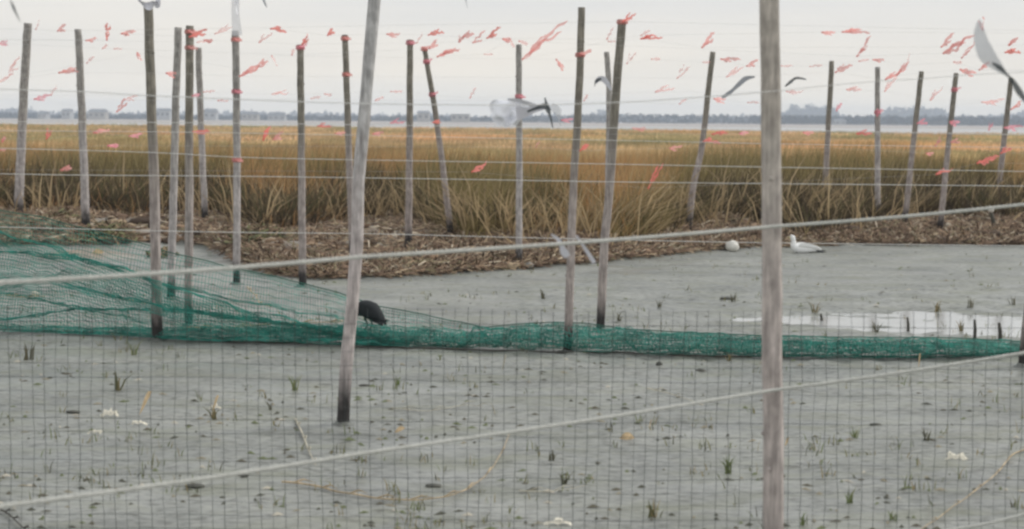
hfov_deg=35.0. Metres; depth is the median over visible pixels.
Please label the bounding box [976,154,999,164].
ribbon
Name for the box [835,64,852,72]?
ribbon
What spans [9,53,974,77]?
ribbon line
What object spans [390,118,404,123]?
ribbon
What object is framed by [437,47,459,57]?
ribbon
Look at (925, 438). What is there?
grass tuft
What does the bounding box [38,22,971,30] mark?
ribbon line
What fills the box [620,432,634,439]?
dry leaf
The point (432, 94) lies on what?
ribbon wrap
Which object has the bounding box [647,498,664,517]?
grass tuft
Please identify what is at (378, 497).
dry reed
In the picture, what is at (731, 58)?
ribbon
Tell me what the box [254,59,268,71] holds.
ribbon
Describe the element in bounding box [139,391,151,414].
dry leaf
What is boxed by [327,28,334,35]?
ribbon
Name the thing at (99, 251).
dry leaf
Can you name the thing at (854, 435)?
grass tuft
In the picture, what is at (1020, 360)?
wooden pole
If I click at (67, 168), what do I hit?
ribbon
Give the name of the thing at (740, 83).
flying gull
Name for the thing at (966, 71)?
ribbon
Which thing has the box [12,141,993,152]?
ribbon line
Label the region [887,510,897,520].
grass tuft
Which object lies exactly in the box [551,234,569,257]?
reflective tape
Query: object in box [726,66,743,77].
ribbon
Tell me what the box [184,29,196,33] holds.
ribbon wrap
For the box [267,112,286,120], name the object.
house
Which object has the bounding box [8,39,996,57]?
ribbon line
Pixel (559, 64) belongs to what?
ribbon
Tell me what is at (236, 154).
wooden pole
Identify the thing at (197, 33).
ribbon
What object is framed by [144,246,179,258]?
wrack heap
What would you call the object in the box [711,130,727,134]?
ribbon
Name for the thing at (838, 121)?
house
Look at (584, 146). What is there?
ribbon
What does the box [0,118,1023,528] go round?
ground
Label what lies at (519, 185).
wooden pole
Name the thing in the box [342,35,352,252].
wooden pole
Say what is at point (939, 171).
ribbon
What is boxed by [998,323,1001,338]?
short stake
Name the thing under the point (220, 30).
ribbon
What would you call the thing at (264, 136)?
ribbon
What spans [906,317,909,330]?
short stake
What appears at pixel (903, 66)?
ribbon
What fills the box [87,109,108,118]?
house
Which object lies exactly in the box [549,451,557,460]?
grass tuft
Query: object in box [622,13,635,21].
ribbon
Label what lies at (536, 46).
ribbon
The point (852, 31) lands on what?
ribbon
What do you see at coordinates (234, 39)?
ribbon wrap
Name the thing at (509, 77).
ribbon line
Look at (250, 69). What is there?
ribbon
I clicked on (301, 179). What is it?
wooden pole
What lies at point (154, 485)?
rope
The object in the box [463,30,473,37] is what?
ribbon
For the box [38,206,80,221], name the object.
wrack heap
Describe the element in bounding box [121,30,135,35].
ribbon
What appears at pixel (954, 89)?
ribbon wrap
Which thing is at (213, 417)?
grass tuft
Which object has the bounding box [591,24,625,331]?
wooden pole
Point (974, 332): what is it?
short stake
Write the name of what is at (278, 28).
ribbon
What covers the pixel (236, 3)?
reflective tape
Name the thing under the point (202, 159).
wooden pole
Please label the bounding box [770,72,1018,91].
cord
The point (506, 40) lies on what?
ribbon
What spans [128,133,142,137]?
ribbon
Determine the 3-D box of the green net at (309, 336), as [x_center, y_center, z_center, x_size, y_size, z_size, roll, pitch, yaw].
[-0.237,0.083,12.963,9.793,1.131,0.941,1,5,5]
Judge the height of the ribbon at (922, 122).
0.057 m
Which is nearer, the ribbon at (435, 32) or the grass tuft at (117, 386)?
the ribbon at (435, 32)
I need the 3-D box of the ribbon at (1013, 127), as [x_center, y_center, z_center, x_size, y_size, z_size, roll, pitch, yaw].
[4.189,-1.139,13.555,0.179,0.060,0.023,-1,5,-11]
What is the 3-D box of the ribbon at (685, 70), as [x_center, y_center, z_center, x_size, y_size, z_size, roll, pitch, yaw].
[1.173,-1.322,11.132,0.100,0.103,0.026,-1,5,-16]
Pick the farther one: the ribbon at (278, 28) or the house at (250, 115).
the house at (250, 115)
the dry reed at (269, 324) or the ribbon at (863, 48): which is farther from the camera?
the dry reed at (269, 324)
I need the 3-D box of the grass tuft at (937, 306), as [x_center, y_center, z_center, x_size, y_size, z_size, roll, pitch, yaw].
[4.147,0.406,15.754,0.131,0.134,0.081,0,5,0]
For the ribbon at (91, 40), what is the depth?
11.51 m
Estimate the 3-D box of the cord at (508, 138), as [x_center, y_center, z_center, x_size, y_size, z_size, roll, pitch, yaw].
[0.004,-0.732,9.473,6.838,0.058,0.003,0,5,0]
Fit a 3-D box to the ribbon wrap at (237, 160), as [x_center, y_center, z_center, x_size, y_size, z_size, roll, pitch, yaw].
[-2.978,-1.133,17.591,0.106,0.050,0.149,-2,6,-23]
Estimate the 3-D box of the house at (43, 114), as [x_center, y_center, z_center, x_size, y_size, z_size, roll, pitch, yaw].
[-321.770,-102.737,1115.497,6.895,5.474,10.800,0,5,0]
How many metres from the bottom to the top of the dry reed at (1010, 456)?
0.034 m
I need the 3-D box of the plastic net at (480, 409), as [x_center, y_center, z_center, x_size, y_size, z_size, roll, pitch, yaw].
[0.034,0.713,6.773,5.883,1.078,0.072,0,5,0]
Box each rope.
[0,203,1023,284]
[0,351,1023,508]
[949,513,1023,528]
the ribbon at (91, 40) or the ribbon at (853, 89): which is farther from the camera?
the ribbon at (853, 89)
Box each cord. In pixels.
[0,89,769,105]
[0,121,1022,134]
[0,130,1023,147]
[0,148,1023,171]
[9,227,1016,245]
[20,174,994,185]
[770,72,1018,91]
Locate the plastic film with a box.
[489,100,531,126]
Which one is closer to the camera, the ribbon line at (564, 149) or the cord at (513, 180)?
the cord at (513, 180)
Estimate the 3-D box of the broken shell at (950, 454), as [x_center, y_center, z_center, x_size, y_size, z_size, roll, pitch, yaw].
[2.390,1.034,8.740,0.134,0.055,0.031,0,5,0]
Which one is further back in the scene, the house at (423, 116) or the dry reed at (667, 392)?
the house at (423, 116)
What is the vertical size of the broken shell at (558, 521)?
0.039 m
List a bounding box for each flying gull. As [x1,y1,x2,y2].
[721,76,754,98]
[974,19,1005,75]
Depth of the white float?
22.64 m
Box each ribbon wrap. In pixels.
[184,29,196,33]
[184,45,197,49]
[231,37,241,41]
[231,89,242,93]
[232,158,243,161]
[296,43,306,49]
[341,36,351,40]
[342,72,352,76]
[406,40,415,44]
[421,46,429,50]
[423,58,432,63]
[429,91,437,96]
[515,94,525,98]
[575,49,590,56]
[616,18,631,23]
[951,87,960,91]
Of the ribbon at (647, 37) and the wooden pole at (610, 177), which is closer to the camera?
the ribbon at (647, 37)
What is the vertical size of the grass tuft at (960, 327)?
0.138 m
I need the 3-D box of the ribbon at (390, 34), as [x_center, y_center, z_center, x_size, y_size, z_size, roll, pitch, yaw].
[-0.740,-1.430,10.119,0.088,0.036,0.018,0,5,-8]
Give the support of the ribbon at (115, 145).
attached to the ribbon line at (564, 149)
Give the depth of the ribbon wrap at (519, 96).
19.65 m
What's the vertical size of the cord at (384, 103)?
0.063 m
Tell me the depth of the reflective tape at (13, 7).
4.95 m
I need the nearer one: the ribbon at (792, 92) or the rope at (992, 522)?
the rope at (992, 522)
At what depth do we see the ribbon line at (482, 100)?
11.94 m
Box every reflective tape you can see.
[10,0,19,20]
[138,0,159,9]
[231,0,241,35]
[235,0,237,14]
[508,98,537,107]
[527,103,552,127]
[544,97,550,110]
[550,103,560,125]
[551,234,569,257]
[576,235,595,263]
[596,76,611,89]
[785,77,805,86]
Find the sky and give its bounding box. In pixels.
[0,0,1023,117]
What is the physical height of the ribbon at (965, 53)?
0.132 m
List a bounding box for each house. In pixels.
[37,111,49,118]
[61,109,73,118]
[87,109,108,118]
[156,108,171,119]
[204,109,218,119]
[242,111,259,120]
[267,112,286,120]
[417,111,429,121]
[450,114,469,121]
[832,119,845,124]
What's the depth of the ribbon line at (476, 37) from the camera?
10.11 m
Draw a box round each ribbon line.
[0,165,968,187]
[2,70,950,81]
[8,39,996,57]
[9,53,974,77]
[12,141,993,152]
[25,29,939,39]
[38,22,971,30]
[42,98,1006,115]
[50,132,991,139]
[65,90,989,100]
[73,39,1000,58]
[79,120,998,129]
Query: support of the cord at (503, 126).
attached to the wooden pole at (358, 182)
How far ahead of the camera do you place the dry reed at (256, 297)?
15.99 m
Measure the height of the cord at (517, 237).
0.078 m
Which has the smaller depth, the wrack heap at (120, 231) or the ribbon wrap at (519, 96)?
the ribbon wrap at (519, 96)
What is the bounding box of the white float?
[725,240,738,251]
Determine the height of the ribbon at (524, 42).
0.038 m
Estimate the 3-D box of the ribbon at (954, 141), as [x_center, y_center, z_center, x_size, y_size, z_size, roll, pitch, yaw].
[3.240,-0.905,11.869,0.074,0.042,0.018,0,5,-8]
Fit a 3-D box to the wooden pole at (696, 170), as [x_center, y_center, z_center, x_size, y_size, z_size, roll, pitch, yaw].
[2.689,-1.598,23.432,0.442,2.931,0.115,0,5,0]
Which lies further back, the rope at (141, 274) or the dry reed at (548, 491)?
the dry reed at (548, 491)
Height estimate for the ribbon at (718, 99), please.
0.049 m
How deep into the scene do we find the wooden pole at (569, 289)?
12.53 m
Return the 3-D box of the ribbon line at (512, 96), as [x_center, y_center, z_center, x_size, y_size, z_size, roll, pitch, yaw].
[0.010,-1.366,12.931,10.201,0.094,0.033,0,5,0]
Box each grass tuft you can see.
[24,342,34,359]
[114,370,130,390]
[129,340,142,354]
[205,406,221,419]
[285,373,302,390]
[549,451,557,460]
[558,474,570,484]
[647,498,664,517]
[718,453,734,473]
[800,512,807,524]
[806,300,822,312]
[844,486,856,503]
[847,425,860,437]
[869,321,883,332]
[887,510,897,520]
[921,428,931,440]
[933,301,942,311]
[956,321,963,330]
[967,299,973,307]
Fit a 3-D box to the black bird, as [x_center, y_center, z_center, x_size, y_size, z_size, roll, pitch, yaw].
[-1.158,0.409,12.958,0.430,0.252,0.155,4,6,33]
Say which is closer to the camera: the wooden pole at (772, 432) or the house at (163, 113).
the wooden pole at (772, 432)
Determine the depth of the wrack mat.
22.29 m
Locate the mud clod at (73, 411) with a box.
[65,410,79,412]
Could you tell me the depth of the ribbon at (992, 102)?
11.95 m
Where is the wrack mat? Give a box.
[0,201,1023,278]
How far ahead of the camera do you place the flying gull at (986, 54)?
5.19 m
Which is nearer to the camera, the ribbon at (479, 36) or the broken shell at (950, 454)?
the broken shell at (950, 454)
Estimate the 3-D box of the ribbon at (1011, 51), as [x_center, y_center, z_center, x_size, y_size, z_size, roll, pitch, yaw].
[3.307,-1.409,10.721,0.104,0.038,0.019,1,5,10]
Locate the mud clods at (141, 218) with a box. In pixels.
[0,205,1023,278]
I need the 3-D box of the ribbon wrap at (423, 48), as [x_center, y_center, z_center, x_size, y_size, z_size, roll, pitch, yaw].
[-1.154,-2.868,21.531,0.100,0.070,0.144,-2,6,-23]
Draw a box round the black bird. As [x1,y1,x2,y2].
[358,300,389,331]
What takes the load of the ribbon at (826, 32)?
attached to the ribbon line at (476, 37)
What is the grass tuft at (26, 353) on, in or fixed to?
on the ground at (848, 276)
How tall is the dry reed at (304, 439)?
0.041 m
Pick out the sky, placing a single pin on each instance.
(454, 75)
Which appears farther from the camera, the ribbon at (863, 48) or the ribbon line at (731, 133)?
the ribbon line at (731, 133)
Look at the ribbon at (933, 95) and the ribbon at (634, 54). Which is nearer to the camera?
the ribbon at (634, 54)
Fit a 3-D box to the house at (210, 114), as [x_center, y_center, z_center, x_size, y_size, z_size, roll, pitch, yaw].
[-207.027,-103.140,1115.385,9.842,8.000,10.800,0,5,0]
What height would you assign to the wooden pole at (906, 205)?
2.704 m
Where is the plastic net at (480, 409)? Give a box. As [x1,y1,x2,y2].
[0,304,1023,528]
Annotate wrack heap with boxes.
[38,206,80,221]
[68,218,143,245]
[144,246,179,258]
[213,220,310,243]
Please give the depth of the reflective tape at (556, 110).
7.57 m
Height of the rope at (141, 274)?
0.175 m
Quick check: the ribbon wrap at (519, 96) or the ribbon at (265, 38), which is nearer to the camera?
the ribbon at (265, 38)
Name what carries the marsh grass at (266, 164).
on the ground at (848, 276)
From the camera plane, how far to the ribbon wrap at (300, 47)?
17.18 m
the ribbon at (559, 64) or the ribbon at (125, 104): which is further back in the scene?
the ribbon at (559, 64)
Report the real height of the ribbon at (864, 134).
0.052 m
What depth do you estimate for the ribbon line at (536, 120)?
13.55 m
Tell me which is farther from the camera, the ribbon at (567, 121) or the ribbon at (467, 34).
the ribbon at (567, 121)
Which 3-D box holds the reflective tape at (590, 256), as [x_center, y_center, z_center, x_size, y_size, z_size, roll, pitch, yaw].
[0.260,-0.052,5.718,0.074,0.102,0.012,0,5,0]
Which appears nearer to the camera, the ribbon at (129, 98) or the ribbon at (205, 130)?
the ribbon at (129, 98)
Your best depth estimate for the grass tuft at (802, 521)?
7.29 m
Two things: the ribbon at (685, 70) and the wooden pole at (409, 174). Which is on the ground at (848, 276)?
the wooden pole at (409, 174)
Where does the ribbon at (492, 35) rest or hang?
attached to the ribbon line at (476, 37)
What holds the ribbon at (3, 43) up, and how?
attached to the ribbon line at (478, 54)
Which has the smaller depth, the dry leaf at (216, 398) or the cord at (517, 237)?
the cord at (517, 237)
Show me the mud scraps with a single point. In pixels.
(462, 442)
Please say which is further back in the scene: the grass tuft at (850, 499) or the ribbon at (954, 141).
the ribbon at (954, 141)
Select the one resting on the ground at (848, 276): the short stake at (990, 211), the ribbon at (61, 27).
the short stake at (990, 211)
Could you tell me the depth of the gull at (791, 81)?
7.95 m
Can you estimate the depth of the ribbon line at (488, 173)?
12.89 m
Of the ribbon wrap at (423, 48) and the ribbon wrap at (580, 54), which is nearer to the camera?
the ribbon wrap at (580, 54)
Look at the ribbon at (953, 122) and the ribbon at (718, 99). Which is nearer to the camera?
the ribbon at (718, 99)
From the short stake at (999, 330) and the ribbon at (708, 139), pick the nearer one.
the ribbon at (708, 139)
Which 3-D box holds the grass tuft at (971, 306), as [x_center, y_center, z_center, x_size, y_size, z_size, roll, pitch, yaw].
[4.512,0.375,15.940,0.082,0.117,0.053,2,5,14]
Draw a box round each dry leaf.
[93,248,103,253]
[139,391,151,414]
[211,395,218,414]
[395,426,404,431]
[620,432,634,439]
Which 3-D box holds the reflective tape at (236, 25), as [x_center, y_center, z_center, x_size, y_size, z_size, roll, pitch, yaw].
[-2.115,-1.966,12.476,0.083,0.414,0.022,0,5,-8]
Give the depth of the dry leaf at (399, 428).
9.37 m
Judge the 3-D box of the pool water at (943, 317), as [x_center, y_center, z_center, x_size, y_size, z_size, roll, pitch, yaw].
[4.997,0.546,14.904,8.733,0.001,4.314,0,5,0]
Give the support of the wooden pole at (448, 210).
on the ground at (848, 276)
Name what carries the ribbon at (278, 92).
attached to the ribbon line at (512, 96)
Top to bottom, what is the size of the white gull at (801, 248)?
0.319 m
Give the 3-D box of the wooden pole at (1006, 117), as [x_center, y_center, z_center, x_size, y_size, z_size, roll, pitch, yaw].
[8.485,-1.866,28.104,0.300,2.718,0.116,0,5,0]
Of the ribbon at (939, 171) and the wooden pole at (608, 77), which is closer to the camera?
the ribbon at (939, 171)
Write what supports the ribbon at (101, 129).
attached to the ribbon line at (731, 133)
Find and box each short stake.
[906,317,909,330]
[973,320,976,339]
[988,209,995,224]
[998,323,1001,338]
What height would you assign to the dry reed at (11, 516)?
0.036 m
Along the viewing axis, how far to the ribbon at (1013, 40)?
11.50 m
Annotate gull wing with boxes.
[992,62,1023,101]
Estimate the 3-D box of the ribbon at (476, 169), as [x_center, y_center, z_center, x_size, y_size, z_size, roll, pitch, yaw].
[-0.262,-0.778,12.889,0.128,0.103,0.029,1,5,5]
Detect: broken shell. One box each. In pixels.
[100,408,118,416]
[131,421,147,424]
[544,517,571,524]
[945,451,967,459]
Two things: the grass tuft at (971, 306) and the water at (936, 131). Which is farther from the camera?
the water at (936, 131)
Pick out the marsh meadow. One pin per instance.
(498, 136)
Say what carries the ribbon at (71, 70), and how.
attached to the ribbon line at (509, 77)
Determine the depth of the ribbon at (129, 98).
11.94 m
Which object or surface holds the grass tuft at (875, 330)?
on the ground at (848, 276)
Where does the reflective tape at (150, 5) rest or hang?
attached to the wooden pole at (155, 242)
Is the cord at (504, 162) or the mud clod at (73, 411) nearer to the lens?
the cord at (504, 162)
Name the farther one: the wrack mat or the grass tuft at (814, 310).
the wrack mat
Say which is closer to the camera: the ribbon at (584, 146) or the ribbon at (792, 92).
the ribbon at (584, 146)
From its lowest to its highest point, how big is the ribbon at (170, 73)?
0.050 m
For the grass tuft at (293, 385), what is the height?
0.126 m
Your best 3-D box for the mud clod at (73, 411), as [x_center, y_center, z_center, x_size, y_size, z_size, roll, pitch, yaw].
[-2.673,0.896,9.880,0.094,0.021,0.051,0,5,0]
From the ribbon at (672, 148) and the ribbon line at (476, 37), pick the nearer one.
the ribbon line at (476, 37)
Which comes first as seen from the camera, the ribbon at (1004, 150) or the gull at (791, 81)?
the gull at (791, 81)
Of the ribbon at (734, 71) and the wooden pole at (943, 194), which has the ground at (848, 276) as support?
the wooden pole at (943, 194)
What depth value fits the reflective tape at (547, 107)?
7.41 m
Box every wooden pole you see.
[14,23,31,211]
[74,29,89,226]
[143,6,167,341]
[166,27,181,299]
[181,25,198,327]
[195,47,207,217]
[229,35,242,284]
[293,44,310,287]
[331,0,380,426]
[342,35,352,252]
[404,39,412,247]
[423,51,453,232]
[515,44,522,261]
[554,7,584,353]
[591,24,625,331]
[604,52,611,185]
[685,52,715,229]
[759,0,783,528]
[822,61,833,191]
[874,67,880,215]
[902,71,923,221]
[937,73,958,228]
[997,78,1013,192]
[1013,309,1023,367]
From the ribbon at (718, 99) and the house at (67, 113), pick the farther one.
the house at (67, 113)
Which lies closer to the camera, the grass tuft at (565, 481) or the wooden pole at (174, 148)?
the grass tuft at (565, 481)
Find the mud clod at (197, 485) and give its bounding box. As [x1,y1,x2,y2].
[185,483,204,487]
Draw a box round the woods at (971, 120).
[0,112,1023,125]
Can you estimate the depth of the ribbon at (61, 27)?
8.53 m
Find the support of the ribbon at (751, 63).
attached to the ribbon line at (479, 58)
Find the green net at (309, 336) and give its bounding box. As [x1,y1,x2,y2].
[0,210,1019,358]
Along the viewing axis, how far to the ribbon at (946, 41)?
11.50 m
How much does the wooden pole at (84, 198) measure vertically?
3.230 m
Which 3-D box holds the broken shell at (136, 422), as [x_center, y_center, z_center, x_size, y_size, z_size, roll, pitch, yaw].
[-2.196,0.934,9.574,0.100,0.027,0.025,0,5,0]
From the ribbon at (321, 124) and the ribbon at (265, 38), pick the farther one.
the ribbon at (321, 124)
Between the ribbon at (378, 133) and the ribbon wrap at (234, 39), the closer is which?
the ribbon at (378, 133)
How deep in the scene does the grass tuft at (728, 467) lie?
8.36 m
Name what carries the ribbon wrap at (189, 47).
attached to the wooden pole at (189, 177)
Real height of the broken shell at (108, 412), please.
0.060 m
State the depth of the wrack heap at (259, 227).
20.70 m
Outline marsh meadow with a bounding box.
[0,122,1023,169]
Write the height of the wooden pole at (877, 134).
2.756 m
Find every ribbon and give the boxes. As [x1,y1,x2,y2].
[0,40,7,45]
[7,56,19,78]
[34,94,50,100]
[45,128,51,139]
[57,24,65,31]
[58,67,78,73]
[60,165,71,170]
[85,37,96,42]
[93,128,109,133]
[104,23,110,40]
[107,143,118,147]
[116,98,127,111]
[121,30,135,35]
[124,95,137,100]
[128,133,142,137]
[166,71,175,78]
[189,29,206,37]
[192,129,209,134]
[214,24,231,34]
[239,65,257,76]
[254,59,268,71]
[259,33,272,42]
[262,126,270,140]
[270,26,286,32]
[271,90,288,94]
[272,131,283,139]
[302,34,308,44]
[317,122,330,126]
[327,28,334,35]
[372,131,383,134]
[386,32,399,37]
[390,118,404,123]
[428,29,443,35]
[428,39,437,48]
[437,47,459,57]
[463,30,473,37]
[471,160,486,172]
[472,30,485,42]
[486,27,500,38]
[502,37,511,42]
[518,40,527,45]
[521,21,566,59]
[555,59,563,70]
[561,118,572,122]
[579,143,588,151]
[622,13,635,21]
[626,52,635,63]
[640,34,662,39]
[648,163,663,188]
[655,85,674,92]
[669,145,682,150]
[677,64,688,78]
[701,32,714,48]
[703,137,720,143]
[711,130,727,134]
[713,97,725,103]
[720,57,740,61]
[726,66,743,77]
[746,59,757,66]
[786,90,803,94]
[803,131,813,135]
[821,31,834,35]
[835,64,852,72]
[842,28,869,33]
[846,86,861,91]
[856,36,870,56]
[856,129,872,135]
[884,77,897,91]
[885,69,905,79]
[896,62,908,75]
[917,118,927,124]
[930,86,942,100]
[936,168,952,174]
[941,33,953,47]
[942,35,973,53]
[949,120,959,126]
[950,138,959,143]
[960,68,975,76]
[961,44,973,58]
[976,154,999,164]
[981,98,1004,105]
[1000,146,1011,153]
[1004,48,1020,53]
[1004,125,1023,131]
[1008,37,1017,45]
[1010,101,1020,109]
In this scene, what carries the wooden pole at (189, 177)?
on the ground at (848, 276)
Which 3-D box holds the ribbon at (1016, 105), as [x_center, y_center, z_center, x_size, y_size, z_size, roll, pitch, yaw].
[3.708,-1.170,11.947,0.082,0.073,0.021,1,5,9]
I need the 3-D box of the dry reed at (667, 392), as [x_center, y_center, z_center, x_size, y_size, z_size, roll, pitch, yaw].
[1.059,0.848,10.652,0.047,0.030,0.575,-2,6,-28]
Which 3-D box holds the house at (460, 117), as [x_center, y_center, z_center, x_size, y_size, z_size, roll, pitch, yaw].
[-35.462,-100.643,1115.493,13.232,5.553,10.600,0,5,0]
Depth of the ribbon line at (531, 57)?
11.51 m
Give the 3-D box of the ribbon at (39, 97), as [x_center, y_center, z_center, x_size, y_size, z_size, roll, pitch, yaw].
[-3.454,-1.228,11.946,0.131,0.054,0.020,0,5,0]
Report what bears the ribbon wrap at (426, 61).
attached to the wooden pole at (448, 210)
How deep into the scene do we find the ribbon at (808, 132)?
12.56 m
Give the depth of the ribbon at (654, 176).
12.89 m
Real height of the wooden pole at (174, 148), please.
3.050 m
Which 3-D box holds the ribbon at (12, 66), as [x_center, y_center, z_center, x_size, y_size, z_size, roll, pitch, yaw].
[-3.786,-1.497,12.328,0.103,0.172,0.031,0,5,0]
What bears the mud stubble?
on the ground at (848, 276)
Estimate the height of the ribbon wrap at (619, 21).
0.060 m
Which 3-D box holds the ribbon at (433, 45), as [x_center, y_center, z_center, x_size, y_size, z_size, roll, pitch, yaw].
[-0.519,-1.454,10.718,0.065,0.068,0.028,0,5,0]
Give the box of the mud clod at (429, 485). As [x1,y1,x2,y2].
[425,483,440,487]
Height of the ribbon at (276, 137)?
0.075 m
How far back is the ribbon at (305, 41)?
11.51 m
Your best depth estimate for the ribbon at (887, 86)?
12.93 m
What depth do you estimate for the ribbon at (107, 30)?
10.12 m
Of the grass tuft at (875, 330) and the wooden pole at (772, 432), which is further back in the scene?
the grass tuft at (875, 330)
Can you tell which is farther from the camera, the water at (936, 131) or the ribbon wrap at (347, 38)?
the water at (936, 131)
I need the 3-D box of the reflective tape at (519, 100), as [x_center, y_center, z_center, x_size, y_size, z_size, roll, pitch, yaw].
[0.057,-0.740,7.464,0.154,0.047,0.016,0,5,0]
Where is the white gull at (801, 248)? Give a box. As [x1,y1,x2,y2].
[788,235,825,252]
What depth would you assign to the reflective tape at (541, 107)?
7.42 m
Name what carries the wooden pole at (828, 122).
on the ground at (848, 276)
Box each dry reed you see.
[0,508,29,528]
[183,319,342,328]
[247,286,271,306]
[281,434,509,500]
[294,418,316,464]
[393,401,488,410]
[519,485,585,491]
[647,388,691,400]
[921,447,1023,528]
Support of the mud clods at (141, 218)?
on the ground at (848, 276)
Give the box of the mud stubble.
[0,249,1023,528]
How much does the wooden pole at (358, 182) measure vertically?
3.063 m
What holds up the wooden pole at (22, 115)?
on the ground at (848, 276)
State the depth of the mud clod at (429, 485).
7.99 m
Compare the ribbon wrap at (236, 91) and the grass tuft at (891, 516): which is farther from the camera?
the ribbon wrap at (236, 91)
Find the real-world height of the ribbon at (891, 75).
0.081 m
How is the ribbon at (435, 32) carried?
attached to the ribbon line at (476, 37)
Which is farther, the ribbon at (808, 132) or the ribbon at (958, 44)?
the ribbon at (808, 132)
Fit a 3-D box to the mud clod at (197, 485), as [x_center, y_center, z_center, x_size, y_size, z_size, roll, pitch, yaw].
[-1.557,1.088,7.969,0.099,0.026,0.060,0,5,0]
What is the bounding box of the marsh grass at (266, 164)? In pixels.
[0,131,1023,240]
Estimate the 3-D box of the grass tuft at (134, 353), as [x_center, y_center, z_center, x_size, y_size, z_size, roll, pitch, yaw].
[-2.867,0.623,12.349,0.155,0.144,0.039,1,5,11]
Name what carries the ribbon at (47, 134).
attached to the ribbon line at (731, 133)
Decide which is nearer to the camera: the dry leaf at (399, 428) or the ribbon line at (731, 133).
the dry leaf at (399, 428)
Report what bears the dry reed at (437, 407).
on the ground at (848, 276)
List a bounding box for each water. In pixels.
[0,122,1023,133]
[731,305,1022,337]
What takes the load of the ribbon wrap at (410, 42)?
attached to the wooden pole at (409, 174)
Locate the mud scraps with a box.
[0,250,1023,528]

